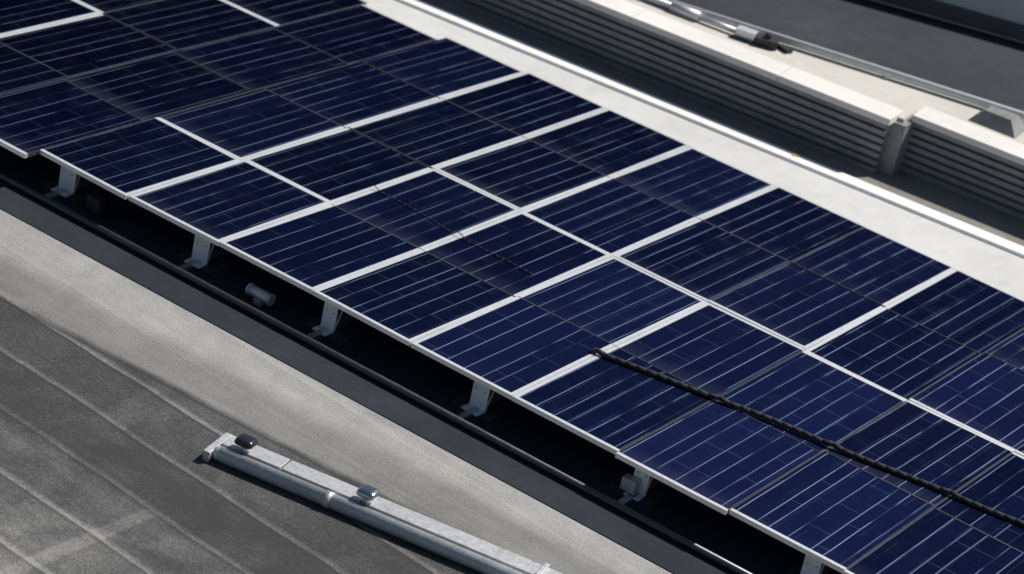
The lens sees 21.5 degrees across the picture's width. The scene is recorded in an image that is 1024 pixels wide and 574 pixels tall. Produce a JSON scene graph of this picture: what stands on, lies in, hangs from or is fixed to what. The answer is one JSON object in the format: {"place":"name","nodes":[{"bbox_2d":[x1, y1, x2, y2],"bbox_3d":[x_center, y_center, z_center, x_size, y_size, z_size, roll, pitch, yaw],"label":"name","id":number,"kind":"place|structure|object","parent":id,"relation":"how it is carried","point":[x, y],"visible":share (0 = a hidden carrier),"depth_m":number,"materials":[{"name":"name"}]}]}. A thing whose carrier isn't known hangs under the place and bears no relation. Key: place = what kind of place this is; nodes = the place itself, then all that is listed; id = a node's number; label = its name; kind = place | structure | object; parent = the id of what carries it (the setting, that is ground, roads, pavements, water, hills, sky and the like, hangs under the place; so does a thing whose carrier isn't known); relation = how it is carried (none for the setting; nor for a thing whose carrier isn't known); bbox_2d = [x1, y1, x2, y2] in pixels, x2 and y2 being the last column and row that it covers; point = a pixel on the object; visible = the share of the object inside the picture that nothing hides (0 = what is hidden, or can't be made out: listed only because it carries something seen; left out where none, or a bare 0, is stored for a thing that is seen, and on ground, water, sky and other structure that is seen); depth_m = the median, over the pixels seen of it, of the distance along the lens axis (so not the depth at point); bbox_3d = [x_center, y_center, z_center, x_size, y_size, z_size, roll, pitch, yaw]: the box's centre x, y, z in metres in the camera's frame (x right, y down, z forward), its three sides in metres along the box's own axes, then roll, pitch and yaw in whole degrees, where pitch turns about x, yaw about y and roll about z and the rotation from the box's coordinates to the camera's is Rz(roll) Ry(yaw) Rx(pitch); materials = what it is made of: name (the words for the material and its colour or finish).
{"place":"outdoors","nodes":[
{"label":"outdoors","id":0,"kind":"place"},
{"bbox_2d":[0,209,672,573],"bbox_3d":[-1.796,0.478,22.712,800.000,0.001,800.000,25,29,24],"label":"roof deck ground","id":1,"kind":"structure","parent":0,"point":[125,402],"depth_m":20.97,"materials":[{"name":"grey concrete"}]},
{"bbox_2d":[202,432,562,573],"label":"metal rail","id":2,"kind":"object","parent":1,"relation":"on","point":[364,503],"visible":1,"depth_m":20.44,"materials":[{"name":"silver metal"}]},
{"bbox_2d":[0,146,841,573],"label":"gap under panels","id":3,"kind":"object","parent":1,"relation":"on","point":[726,536],"visible":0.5,"depth_m":22.39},
{"bbox_2d":[86,193,640,494],"bbox_3d":[-1.401,0.440,22.753,5.891,0.185,0.139,26,30,26],"label":"pipe coupler and isolator boxes","id":4,"kind":"object","parent":3,"relation":"on","point":[96,205],"visible":1,"depth_m":23.12,"materials":[{"name":"black plastic"}]},
{"bbox_2d":[0,172,826,573],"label":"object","id":5,"kind":"object","parent":3,"relation":"on","point":[476,430],"visible":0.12,"depth_m":22.33,"materials":[{"name":"black metal"}]},
{"bbox_2d":[51,166,824,573],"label":"pv support legs","id":6,"kind":"object","parent":3,"relation":"on","point":[329,320],"visible":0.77,"depth_m":22.89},
{"bbox_2d":[43,176,833,573],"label":"rubber pads","id":7,"kind":"object","parent":3,"relation":"on","point":[501,408],"visible":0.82,"depth_m":22.93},
{"bbox_2d":[0,0,1023,573],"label":"solar panel frames","id":8,"kind":"structure","parent":3,"relation":"on","point":[286,140],"depth_m":24.68,"materials":[{"name":"blue glass"}]},
{"bbox_2d":[374,185,532,273],"bbox_3d":[-0.555,-0.528,24.599,1.918,0.044,0.048,29,31,30],"label":"thin cable on panels","id":9,"kind":"object","parent":8,"relation":"on","point":[453,230],"visible":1,"depth_m":24.54,"materials":[{"name":"black plastic"}]},
{"bbox_2d":[591,347,1023,526],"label":"rope on panels","id":10,"kind":"object","parent":8,"relation":"on","point":[841,449],"visible":1,"depth_m":22.40,"materials":[{"name":"black rubber"}]},
{"bbox_2d":[449,0,903,172],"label":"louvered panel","id":11,"kind":"object","parent":1,"relation":"on","point":[837,121],"visible":1,"depth_m":29.07,"materials":[{"name":"grey metal"}]},
{"bbox_2d":[365,0,1023,299],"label":"parapet ledge","id":12,"kind":"object","parent":1,"relation":"on","point":[990,264],"visible":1,"depth_m":27.93,"materials":[{"name":"white concrete"}]},
{"bbox_2d":[396,0,1023,257],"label":"metal rail","id":13,"kind":"object","parent":1,"relation":"on","point":[760,144],"visible":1,"depth_m":28.58,"materials":[{"name":"white metal"}]},
{"bbox_2d":[422,0,1023,245],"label":"gutter","id":14,"kind":"object","parent":1,"relation":"on","point":[962,208],"visible":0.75,"depth_m":28.57,"materials":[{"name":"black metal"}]},
{"bbox_2d":[878,117,913,175],"bbox_3d":[4.109,-1.514,28.567,0.160,0.600,0.450,24,29,22],"label":"support post","id":15,"kind":"object","parent":14,"relation":"on","point":[895,148],"visible":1,"depth_m":28.40,"materials":[{"name":"grey metal"}]},
{"bbox_2d":[625,0,1023,143],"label":"roof ledge","id":16,"kind":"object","parent":1,"relation":"on","point":[909,100],"depth_m":29.08,"materials":[{"name":"beige concrete"}]},
{"bbox_2d":[646,0,792,53],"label":"ledge conduit and valve","id":17,"kind":"object","parent":16,"relation":"on","point":[768,40],"visible":1,"depth_m":29.43,"materials":[{"name":"grey metal"}]},
{"bbox_2d":[666,0,1023,119],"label":"ledge pipe","id":18,"kind":"object","parent":16,"relation":"on","point":[888,73],"visible":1,"depth_m":29.28,"materials":[{"name":"grey metal"}]},
{"bbox_2d":[968,105,1023,138],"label":"roof vent","id":19,"kind":"object","parent":16,"relation":"on","point":[1001,121],"visible":1,"depth_m":28.56,"materials":[{"name":"grey metal"}]},
{"bbox_2d":[676,0,1023,111],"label":"dark roof","id":20,"kind":"structure","parent":1,"relation":"on","point":[980,64],"depth_m":30.79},
{"bbox_2d":[872,0,1023,42],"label":"roof edge","id":21,"kind":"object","parent":20,"relation":"on","point":[1011,10],"depth_m":31.59,"materials":[{"name":"black metal"}]},
{"bbox_2d":[877,0,1023,41],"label":"parapet flashing","id":22,"kind":"object","parent":21,"relation":"attached to","point":[975,19],"depth_m":31.59,"materials":[{"name":"black metal"}]},
{"bbox_2d":[901,106,1023,219],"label":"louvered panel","id":23,"kind":"object","parent":1,"relation":"on","point":[967,159],"visible":1,"depth_m":28.29,"materials":[{"name":"grey metal"}]},
{"bbox_2d":[45,180,832,573],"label":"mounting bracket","id":24,"kind":"object","parent":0,"point":[625,500],"visible":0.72,"depth_m":22.91,"materials":[{"name":"silver metal"}]}
]}

